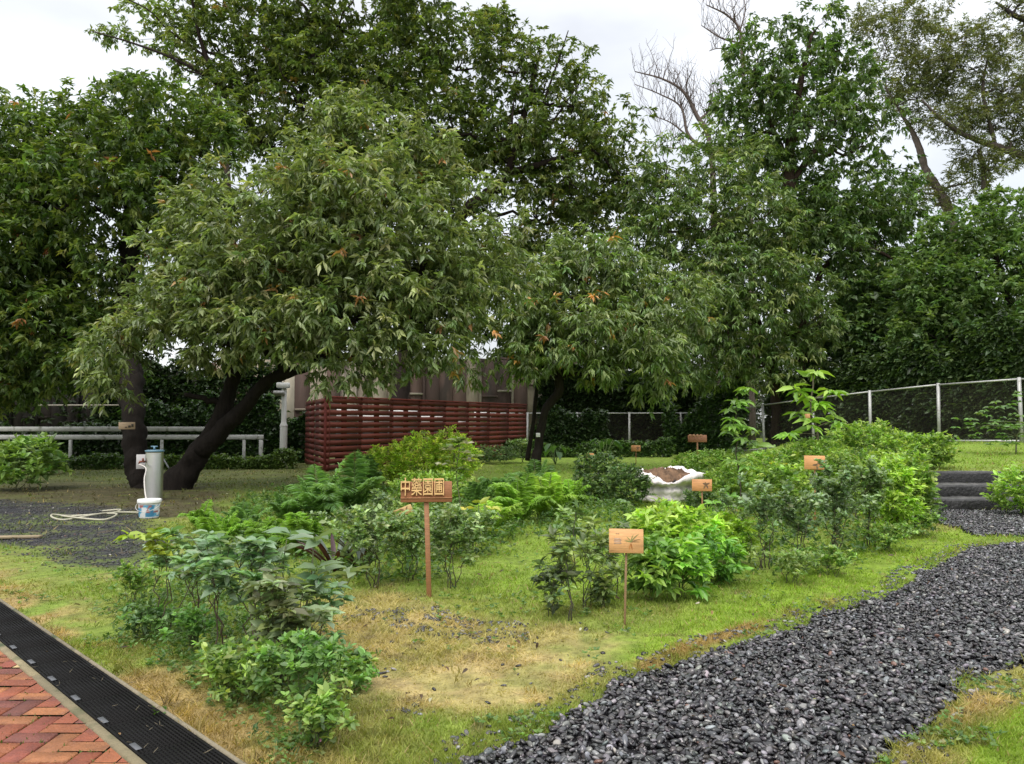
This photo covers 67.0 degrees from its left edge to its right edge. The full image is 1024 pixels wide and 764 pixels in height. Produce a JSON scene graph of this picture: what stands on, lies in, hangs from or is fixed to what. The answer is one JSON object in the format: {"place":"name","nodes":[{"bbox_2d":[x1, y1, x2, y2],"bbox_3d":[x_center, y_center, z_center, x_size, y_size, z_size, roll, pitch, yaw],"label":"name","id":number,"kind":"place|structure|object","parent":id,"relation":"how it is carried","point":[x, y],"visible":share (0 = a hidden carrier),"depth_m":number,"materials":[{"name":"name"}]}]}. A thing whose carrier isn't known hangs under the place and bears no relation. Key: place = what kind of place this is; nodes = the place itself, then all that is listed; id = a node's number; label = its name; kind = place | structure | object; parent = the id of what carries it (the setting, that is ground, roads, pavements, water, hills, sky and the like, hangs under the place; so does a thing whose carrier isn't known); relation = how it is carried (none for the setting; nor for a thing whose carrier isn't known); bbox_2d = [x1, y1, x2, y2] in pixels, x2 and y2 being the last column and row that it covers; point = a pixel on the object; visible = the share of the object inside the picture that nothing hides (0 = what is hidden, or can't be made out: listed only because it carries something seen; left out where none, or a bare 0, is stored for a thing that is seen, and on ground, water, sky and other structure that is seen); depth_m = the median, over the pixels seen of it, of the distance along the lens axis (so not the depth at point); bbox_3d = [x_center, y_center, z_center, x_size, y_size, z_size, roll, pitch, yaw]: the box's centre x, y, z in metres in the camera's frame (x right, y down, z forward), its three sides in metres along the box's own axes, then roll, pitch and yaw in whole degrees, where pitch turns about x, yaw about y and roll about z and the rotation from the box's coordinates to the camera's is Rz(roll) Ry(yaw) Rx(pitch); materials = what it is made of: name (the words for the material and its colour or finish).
{"place":"outdoors","nodes":[
{"label":"outdoors","id":0,"kind":"place"},
{"bbox_2d":[0,651,128,763],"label":"brick pavement","id":1,"kind":"structure","parent":0,"point":[42,753],"depth_m":3.44,"materials":[{"name":"brick"}]},
{"bbox_2d":[0,499,194,567],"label":"dark gravel","id":2,"kind":"structure","parent":0,"point":[70,530],"depth_m":10.03,"materials":[{"name":"gravel"}]},
{"bbox_2d":[0,427,1023,763],"bbox_3d":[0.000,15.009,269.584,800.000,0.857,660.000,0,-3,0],"label":"ground","id":3,"kind":"structure","parent":0,"point":[606,645],"depth_m":6.12,"materials":[{"name":"plant"}]},
{"bbox_2d":[0,432,75,489],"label":"corner shrub","id":4,"kind":"object","parent":3,"relation":"on","point":[46,456],"visible":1,"depth_m":15.77,"materials":[{"name":"green plant"}]},
{"bbox_2d":[0,420,123,462],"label":"creeper","id":5,"kind":"object","parent":3,"relation":"on","point":[100,445],"visible":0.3,"depth_m":25.79,"materials":[{"name":"green plant"}]},
{"bbox_2d":[9,451,123,469],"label":"hedge row","id":6,"kind":"object","parent":3,"relation":"on","point":[97,462],"visible":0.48,"depth_m":22.98,"materials":[{"name":"green plant"}]},
{"bbox_2d":[0,642,146,763],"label":"pavement kerb","id":7,"kind":"structure","parent":3,"relation":"on","point":[123,751],"depth_m":3.65,"materials":[{"name":"concrete"}]},
{"bbox_2d":[1,372,197,455],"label":"plank wall","id":8,"kind":"structure","parent":3,"relation":"on","point":[50,411],"depth_m":31.86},
{"bbox_2d":[0,599,245,763],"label":"drain kerb","id":9,"kind":"structure","parent":3,"relation":"on","point":[184,724],"depth_m":3.93,"materials":[{"name":"concrete"}]},
{"bbox_2d":[0,67,259,488],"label":"shade tree","id":10,"kind":"object","parent":3,"relation":"on","point":[43,176],"visible":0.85,"depth_m":19.50,"materials":[{"name":"green plant"}]},
{"bbox_2d":[0,427,263,465],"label":"white railing","id":11,"kind":"object","parent":3,"relation":"on","point":[121,437],"visible":0.45,"depth_m":24.32,"materials":[{"name":"metal"}]},
{"bbox_2d":[108,559,169,607],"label":"herb clump","id":12,"kind":"object","parent":3,"relation":"on","point":[140,576],"visible":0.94,"depth_m":5.78,"materials":[{"name":"green plant"}]},
{"bbox_2d":[114,596,179,641],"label":"herb clump","id":13,"kind":"object","parent":3,"relation":"on","point":[146,615],"visible":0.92,"depth_m":4.94,"materials":[{"name":"green plant"}]},
{"bbox_2d":[138,446,164,499],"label":"tap column","id":14,"kind":"structure","parent":3,"relation":"on","point":[153,461],"depth_m":13.75,"materials":[{"name":"silver metal"}]},
{"bbox_2d":[114,527,194,636],"bbox_3d":[-2.255,1.316,5.096,0.558,0.743,0.562,0,-3,0],"label":"grey shrub","id":15,"kind":"object","parent":3,"relation":"on","point":[163,553],"visible":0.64,"depth_m":5.02,"materials":[{"name":"green plant"}]},
{"bbox_2d":[84,0,236,348],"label":"loose leaved tree","id":16,"kind":"object","parent":3,"relation":"on","point":[106,41],"visible":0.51,"depth_m":36.28,"materials":[{"name":"green plant"}]},
{"bbox_2d":[90,347,289,455],"bbox_3d":[-12.982,0.893,31.680,7.618,4.826,1.913,1,-3,-10],"label":"ivy mound","id":17,"kind":"object","parent":3,"relation":"on","point":[158,388],"visible":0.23,"depth_m":31.08,"materials":[{"name":"green plant"}]},
{"bbox_2d":[158,602,226,653],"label":"herb clump","id":18,"kind":"object","parent":3,"relation":"on","point":[189,620],"visible":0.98,"depth_m":4.58,"materials":[{"name":"green plant"}]},
{"bbox_2d":[152,526,238,649],"bbox_3d":[-1.831,1.245,4.453,0.540,0.819,0.388,0,-3,0],"label":"grey shrub","id":19,"kind":"object","parent":3,"relation":"on","point":[216,561],"visible":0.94,"depth_m":4.46,"materials":[{"name":"green plant"}]},
{"bbox_2d":[164,529,238,647],"bbox_3d":[-1.948,1.296,4.842,0.461,0.756,0.345,2,-4,-34],"label":"grey shrub","id":20,"kind":"object","parent":3,"relation":"on","point":[205,534],"visible":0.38,"depth_m":4.81,"materials":[{"name":"green plant"}]},
{"bbox_2d":[117,390,315,462],"bbox_3d":[-10.081,1.641,26.806,6.608,2.734,1.397,0,-3,-7],"label":"ivy hedge","id":21,"kind":"object","parent":3,"relation":"on","point":[195,414],"visible":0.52,"depth_m":26.49,"materials":[{"name":"green plant"}]},
{"bbox_2d":[163,446,302,469],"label":"hedge row","id":22,"kind":"object","parent":3,"relation":"on","point":[274,460],"visible":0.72,"depth_m":23.05,"materials":[{"name":"green plant"}]},
{"bbox_2d":[191,634,286,703],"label":"herb clump","id":23,"kind":"object","parent":3,"relation":"on","point":[227,657],"visible":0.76,"depth_m":3.82,"materials":[{"name":"green plant"}]},
{"bbox_2d":[209,533,290,645],"bbox_3d":[-1.504,1.268,4.463,0.462,0.774,0.319,0,-3,0],"label":"grey shrub","id":24,"kind":"object","parent":3,"relation":"on","point":[261,543],"visible":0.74,"depth_m":4.46,"materials":[{"name":"green plant"}]},
{"bbox_2d":[237,567,340,682],"bbox_3d":[-1.237,1.327,4.177,0.488,0.627,0.462,2,-4,-39],"label":"grey shrub","id":25,"kind":"object","parent":3,"relation":"on","point":[290,616],"visible":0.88,"depth_m":4.12,"materials":[{"name":"green plant"}]},
{"bbox_2d":[266,511,336,556],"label":"fern","id":26,"kind":"object","parent":3,"relation":"on","point":[298,521],"visible":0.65,"depth_m":7.93,"materials":[{"name":"green plant"}]},
{"bbox_2d":[66,79,554,489],"bbox_3d":[-4.159,-2.061,16.065,7.386,9.279,7.799,-3,-4,43],"label":"mango tree","id":27,"kind":"object","parent":3,"relation":"on","point":[308,266],"visible":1,"depth_m":14.71,"materials":[{"name":"green plant"}]},
{"bbox_2d":[245,625,379,702],"bbox_3d":[-0.936,1.391,3.682,0.547,0.448,0.497,-2,-4,35],"label":"herb clump","id":28,"kind":"object","parent":3,"relation":"on","point":[316,658],"visible":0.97,"depth_m":3.65,"materials":[{"name":"green plant"}]},
{"bbox_2d":[285,459,344,517],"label":"fern","id":29,"kind":"object","parent":3,"relation":"on","point":[321,495],"visible":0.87,"depth_m":10.71,"materials":[{"name":"green plant"}]},
{"bbox_2d":[285,529,345,656],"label":"whorled shoot","id":30,"kind":"object","parent":3,"relation":"on","point":[313,542],"visible":0.69,"depth_m":4.47,"materials":[{"name":"green plant"}]},
{"bbox_2d":[274,674,359,751],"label":"herb clump","id":31,"kind":"object","parent":3,"relation":"on","point":[317,715],"visible":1,"depth_m":3.27,"materials":[{"name":"green plant"}]},
{"bbox_2d":[287,571,354,643],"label":"grey shrub","id":32,"kind":"object","parent":3,"relation":"on","point":[320,581],"visible":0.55,"depth_m":4.50,"materials":[{"name":"green plant"}]},
{"bbox_2d":[315,451,385,509],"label":"fern","id":33,"kind":"object","parent":3,"relation":"on","point":[357,491],"visible":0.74,"depth_m":11.66,"materials":[{"name":"green plant"}]},
{"bbox_2d":[319,503,411,588],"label":"rose shrub","id":34,"kind":"object","parent":3,"relation":"on","point":[381,523],"visible":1,"depth_m":6.47,"materials":[{"name":"green plant"}]},
{"bbox_2d":[92,0,667,405],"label":"tall tree","id":35,"kind":"object","parent":3,"relation":"on","point":[286,62],"visible":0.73,"depth_m":32.77,"materials":[{"name":"green plant"}]},
{"bbox_2d":[212,357,576,452],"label":"boundary wall","id":36,"kind":"structure","parent":3,"relation":"on","point":[299,393],"depth_m":37.66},
{"bbox_2d":[378,509,430,580],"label":"rose shrub","id":37,"kind":"object","parent":3,"relation":"on","point":[413,541],"visible":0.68,"depth_m":6.81,"materials":[{"name":"green plant"}]},
{"bbox_2d":[305,396,527,470],"bbox_3d":[-3.825,1.770,27.784,3.533,2.148,11.731,-2,-3,30],"label":"slatted screen","id":38,"kind":"object","parent":3,"relation":"on","point":[325,430],"visible":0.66,"depth_m":24.68,"materials":[{"name":"wood"}]},
{"bbox_2d":[385,430,454,480],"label":"flowering bush","id":39,"kind":"object","parent":3,"relation":"on","point":[403,446],"visible":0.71,"depth_m":16.11,"materials":[{"name":"green plant"}]},
{"bbox_2d":[400,478,451,596],"bbox_3d":[-0.691,1.299,6.228,0.416,1.054,0.062,0,-3,-6],"label":"carved sign","id":40,"kind":"object","parent":3,"relation":"on","point":[420,490],"visible":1,"depth_m":6.23,"materials":[{"name":"brown wood"}]},
{"bbox_2d":[386,469,475,502],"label":"flowering bush","id":41,"kind":"object","parent":3,"relation":"on","point":[444,475],"visible":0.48,"depth_m":13.15,"materials":[{"name":"green plant"}]},
{"bbox_2d":[406,502,490,588],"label":"rose shrub","id":42,"kind":"object","parent":3,"relation":"on","point":[456,531],"visible":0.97,"depth_m":6.53,"materials":[{"name":"green plant"}]},
{"bbox_2d":[426,424,483,481],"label":"flowering bush","id":43,"kind":"object","parent":3,"relation":"on","point":[461,461],"visible":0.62,"depth_m":16.16,"materials":[{"name":"green plant"}]},
{"bbox_2d":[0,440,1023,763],"bbox_3d":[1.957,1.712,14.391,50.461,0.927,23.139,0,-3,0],"label":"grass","id":44,"kind":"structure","parent":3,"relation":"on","point":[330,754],"depth_m":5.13,"materials":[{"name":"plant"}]},
{"bbox_2d":[0,432,1023,763],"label":"weeds","id":45,"kind":"object","parent":3,"relation":"on","point":[510,528],"visible":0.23,"depth_m":6.04,"materials":[{"name":"green plant"}]},
{"bbox_2d":[488,473,557,520],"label":"fern","id":46,"kind":"object","parent":3,"relation":"on","point":[520,492],"visible":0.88,"depth_m":10.49,"materials":[{"name":"green plant"}]},
{"bbox_2d":[525,472,577,518],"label":"fern","id":47,"kind":"object","parent":3,"relation":"on","point":[554,489],"visible":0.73,"depth_m":11.06,"materials":[{"name":"green plant"}]},
{"bbox_2d":[529,555,597,616],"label":"thin shrub","id":48,"kind":"object","parent":3,"relation":"on","point":[550,573],"visible":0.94,"depth_m":5.58,"materials":[{"name":"green plant"}]},
{"bbox_2d":[540,499,588,620],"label":"thin shrub","id":49,"kind":"object","parent":3,"relation":"on","point":[562,550],"visible":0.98,"depth_m":5.46,"materials":[{"name":"green plant"}]},
{"bbox_2d":[529,404,609,453],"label":"creeper","id":50,"kind":"object","parent":3,"relation":"on","point":[592,421],"visible":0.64,"depth_m":34.28,"materials":[{"name":"green plant"}]},
{"bbox_2d":[446,222,730,469],"bbox_3d":[2.092,-1.106,22.581,7.900,7.651,5.258,-1,-3,23],"label":"mango tree","id":51,"kind":"object","parent":3,"relation":"on","point":[551,342],"visible":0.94,"depth_m":21.98,"materials":[{"name":"green plant"}]},
{"bbox_2d":[501,436,675,457],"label":"hedge row","id":52,"kind":"object","parent":3,"relation":"on","point":[650,448],"visible":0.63,"depth_m":30.80,"materials":[{"name":"green plant"}]},
{"bbox_2d":[570,448,629,495],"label":"dark shrub","id":53,"kind":"object","parent":3,"relation":"on","point":[600,459],"visible":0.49,"depth_m":13.76,"materials":[{"name":"green plant"}]},
{"bbox_2d":[567,514,644,607],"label":"thin shrub","id":54,"kind":"object","parent":3,"relation":"on","point":[584,542],"visible":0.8,"depth_m":5.79,"materials":[{"name":"green plant"}]},
{"bbox_2d":[595,462,656,505],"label":"dark shrub","id":55,"kind":"object","parent":3,"relation":"on","point":[631,473],"visible":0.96,"depth_m":12.87,"materials":[{"name":"green plant"}]},
{"bbox_2d":[609,529,643,625],"bbox_3d":[0.784,1.393,5.297,0.234,0.767,0.043,0,-3,8],"label":"plant sign","id":56,"kind":"object","parent":3,"relation":"on","point":[625,541],"visible":0.95,"depth_m":5.30,"materials":[{"name":"brown wood"}]},
{"bbox_2d":[533,362,751,451],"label":"undergrowth","id":57,"kind":"object","parent":3,"relation":"on","point":[644,427],"visible":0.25,"depth_m":36.81,"materials":[{"name":"green plant"}]},
{"bbox_2d":[621,532,695,599],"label":"lime bush","id":58,"kind":"object","parent":3,"relation":"on","point":[651,578],"visible":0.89,"depth_m":6.03,"materials":[{"name":"green plant"}]},
{"bbox_2d":[623,504,694,567],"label":"lime bush","id":59,"kind":"object","parent":3,"relation":"on","point":[647,524],"visible":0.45,"depth_m":7.12,"materials":[{"name":"green plant"}]},
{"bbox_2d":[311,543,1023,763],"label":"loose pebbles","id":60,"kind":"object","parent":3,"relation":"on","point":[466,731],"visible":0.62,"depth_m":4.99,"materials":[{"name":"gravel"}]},
{"bbox_2d":[637,466,705,502],"bbox_3d":[2.740,1.805,13.674,1.321,0.613,1.092,0,-3,0],"label":"soil sack","id":61,"kind":"object","parent":3,"relation":"on","point":[670,482],"visible":0.77,"depth_m":13.37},
{"bbox_2d":[629,33,724,384],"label":"bare tree","id":62,"kind":"object","parent":3,"relation":"on","point":[691,104],"visible":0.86,"depth_m":46.85,"materials":[{"name":"grey plant"}]},
{"bbox_2d":[641,531,718,600],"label":"lime bush","id":63,"kind":"object","parent":3,"relation":"on","point":[698,560],"visible":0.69,"depth_m":6.10,"materials":[{"name":"green plant"}]},
{"bbox_2d":[650,502,735,559],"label":"lime bush","id":64,"kind":"object","parent":3,"relation":"on","point":[695,517],"visible":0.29,"depth_m":7.24,"materials":[{"name":"green plant"}]},
{"bbox_2d":[660,373,749,455],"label":"creeper","id":65,"kind":"object","parent":3,"relation":"on","point":[698,418],"visible":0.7,"depth_m":32.46,"materials":[{"name":"green plant"}]},
{"bbox_2d":[690,521,753,584],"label":"lime bush","id":66,"kind":"object","parent":3,"relation":"on","point":[728,553],"visible":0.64,"depth_m":6.62,"materials":[{"name":"green plant"}]},
{"bbox_2d":[699,0,755,440],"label":"bare tree","id":67,"kind":"object","parent":3,"relation":"on","point":[752,418],"visible":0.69,"depth_m":44.01,"materials":[{"name":"grey plant"}]},
{"bbox_2d":[703,457,761,503],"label":"bed shrub","id":68,"kind":"object","parent":3,"relation":"on","point":[718,484],"visible":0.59,"depth_m":13.04,"materials":[{"name":"green plant"}]},
{"bbox_2d":[604,115,862,447],"bbox_3d":[8.922,-3.764,30.924,10.587,13.844,5.933,0,-3,0],"label":"bushy tree","id":69,"kind":"object","parent":3,"relation":"on","point":[724,233],"visible":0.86,"depth_m":30.30,"materials":[{"name":"green plant"}]},
{"bbox_2d":[718,386,773,511],"bbox_3d":[3.597,1.071,12.242,0.945,1.992,0.653,1,-3,-22],"label":"sapling","id":70,"kind":"object","parent":3,"relation":"on","point":[739,426],"visible":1,"depth_m":12.13,"materials":[{"name":"green plant"}]},
{"bbox_2d":[716,472,814,569],"bbox_3d":[2.420,1.345,7.427,0.768,0.929,0.642,1,-3,-14],"label":"bed shrub","id":71,"kind":"object","parent":3,"relation":"on","point":[767,503],"visible":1,"depth_m":7.38,"materials":[{"name":"green plant"}]},
{"bbox_2d":[512,377,1023,451],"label":"post and rail fence","id":72,"kind":"object","parent":3,"relation":"on","point":[1020,408],"visible":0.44,"depth_m":25.72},
{"bbox_2d":[749,458,813,515],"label":"bed shrub","id":73,"kind":"object","parent":3,"relation":"on","point":[782,471],"visible":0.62,"depth_m":11.34,"materials":[{"name":"green plant"}]},
{"bbox_2d":[747,542,823,582],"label":"bed shrub","id":74,"kind":"object","parent":3,"relation":"on","point":[783,559],"visible":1,"depth_m":6.68,"materials":[{"name":"green plant"}]},
{"bbox_2d":[760,490,847,566],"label":"bed shrub","id":75,"kind":"object","parent":3,"relation":"on","point":[789,515],"visible":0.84,"depth_m":7.50,"materials":[{"name":"green plant"}]},
{"bbox_2d":[773,370,852,448],"bbox_3d":[5.386,0.758,13.788,1.468,1.993,0.908,0,-3,0],"label":"sapling","id":76,"kind":"object","parent":3,"relation":"on","point":[813,405],"visible":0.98,"depth_m":13.84,"materials":[{"name":"green plant"}]},
{"bbox_2d":[779,436,852,475],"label":"bed shrub","id":77,"kind":"object","parent":3,"relation":"on","point":[822,443],"visible":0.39,"depth_m":13.52,"materials":[{"name":"green plant"}]},
{"bbox_2d":[703,0,950,368],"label":"evergreen tree","id":78,"kind":"object","parent":3,"relation":"on","point":[848,220],"visible":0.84,"depth_m":32.92,"materials":[{"name":"green plant"}]},
{"bbox_2d":[798,458,877,546],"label":"bed shrub","id":79,"kind":"object","parent":3,"relation":"on","point":[846,483],"visible":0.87,"depth_m":7.95,"materials":[{"name":"green plant"}]},
{"bbox_2d":[815,455,894,547],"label":"bed shrub","id":80,"kind":"object","parent":3,"relation":"on","point":[871,477],"visible":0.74,"depth_m":8.67,"materials":[{"name":"green plant"}]},
{"bbox_2d":[824,417,896,451],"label":"bed shrub","id":81,"kind":"object","parent":3,"relation":"on","point":[879,428],"visible":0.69,"depth_m":16.28,"materials":[{"name":"green plant"}]},
{"bbox_2d":[807,246,946,412],"bbox_3d":[15.889,-1.338,31.869,7.371,8.790,4.721,1,-3,-21],"label":"broadleaf tree","id":82,"kind":"object","parent":3,"relation":"on","point":[868,326],"visible":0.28,"depth_m":31.08,"materials":[{"name":"green plant"}]},
{"bbox_2d":[841,519,925,550],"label":"bed shrub","id":83,"kind":"object","parent":3,"relation":"on","point":[893,535],"visible":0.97,"depth_m":8.39,"materials":[{"name":"green plant"}]},
{"bbox_2d":[853,454,929,529],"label":"bed shrub","id":84,"kind":"object","parent":3,"relation":"on","point":[903,474],"visible":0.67,"depth_m":9.29,"materials":[{"name":"green plant"}]},
{"bbox_2d":[760,307,1023,447],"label":"undergrowth","id":85,"kind":"object","parent":3,"relation":"on","point":[893,369],"visible":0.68,"depth_m":26.16,"materials":[{"name":"green plant"}]},
{"bbox_2d":[869,429,943,462],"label":"bed shrub","id":86,"kind":"object","parent":3,"relation":"on","point":[896,444],"visible":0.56,"depth_m":13.47,"materials":[{"name":"green plant"}]},
{"bbox_2d":[885,444,939,514],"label":"bed shrub","id":87,"kind":"object","parent":3,"relation":"on","point":[919,467],"visible":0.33,"depth_m":10.78,"materials":[{"name":"green plant"}]},
{"bbox_2d":[845,0,1003,322],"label":"airy tree","id":88,"kind":"object","parent":3,"relation":"on","point":[929,83],"visible":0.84,"depth_m":42.47,"materials":[{"name":"green plant"}]},
{"bbox_2d":[906,430,962,466],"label":"bed shrub","id":89,"kind":"object","parent":3,"relation":"on","point":[942,441],"visible":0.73,"depth_m":13.44,"materials":[{"name":"green plant"}]},
{"bbox_2d":[875,183,1023,376],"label":"broadleaf tree","id":90,"kind":"object","parent":3,"relation":"on","point":[958,286],"visible":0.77,"depth_m":27.73,"materials":[{"name":"green plant"}]},
{"bbox_2d":[917,10,1023,192],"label":"airy tree","id":91,"kind":"object","parent":3,"relation":"on","point":[965,114],"visible":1,"depth_m":40.58,"materials":[{"name":"green plant"}]},
{"bbox_2d":[925,470,1023,510],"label":"garden steps","id":92,"kind":"structure","parent":3,"relation":"on","point":[961,489],"depth_m":12.62,"materials":[{"name":"stone"}]},
{"bbox_2d":[950,391,1023,453],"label":"young tree","id":93,"kind":"object","parent":3,"relation":"on","point":[1012,426],"visible":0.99,"depth_m":17.02,"materials":[{"name":"green plant"}]},
{"bbox_2d":[980,461,1023,514],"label":"bed shrub","id":94,"kind":"object","parent":3,"relation":"on","point":[1011,476],"visible":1,"depth_m":11.54,"materials":[{"name":"green plant"}]},
{"bbox_2d":[0,0,1023,419],"label":"sky","id":95,"kind":"structure","parent":0,"point":[43,42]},
{"bbox_2d":[463,508,1023,763],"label":"pebble path","id":96,"kind":"structure","parent":0,"point":[1000,642],"depth_m":4.10,"materials":[{"name":"gravel"}]},
{"label":"drain channel","id":97,"kind":"structure","parent":0,"visible":0},
{"bbox_2d":[13,643,80,666],"bbox_3d":[-2.760,1.620,4.587,0.404,0.028,0.251,-3,-4,45],"label":"drain grate","id":98,"kind":"object","parent":97,"relation":"on","point":[40,655],"visible":0.85,"depth_m":4.57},
{"bbox_2d":[32,657,103,684],"bbox_3d":[-2.470,1.605,4.298,0.404,0.028,0.251,-3,-4,45],"label":"drain grate","id":99,"kind":"object","parent":97,"relation":"on","point":[62,671],"visible":0.87,"depth_m":4.29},
{"bbox_2d":[53,673,130,704],"bbox_3d":[-2.180,1.590,4.008,0.404,0.028,0.251,-3,-4,45],"label":"drain grate","id":100,"kind":"object","parent":97,"relation":"on","point":[82,689],"visible":0.84,"depth_m":4.00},
{"bbox_2d":[77,691,161,727],"bbox_3d":[-1.890,1.575,3.719,0.404,0.028,0.251,-3,-4,45],"label":"drain grate","id":101,"kind":"object","parent":97,"relation":"on","point":[108,713],"visible":0.83,"depth_m":3.71,"materials":[{"name":"metal"}]},
{"bbox_2d":[105,712,197,756],"bbox_3d":[-1.600,1.560,3.429,0.404,0.028,0.251,-3,-4,45],"label":"drain grate","id":102,"kind":"object","parent":97,"relation":"on","point":[137,737],"visible":0.84,"depth_m":3.42,"materials":[{"name":"metal"}]},
{"bbox_2d":[139,737,237,763],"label":"drain grate","id":103,"kind":"object","parent":97,"relation":"on","point":[190,751],"visible":0.95,"depth_m":3.19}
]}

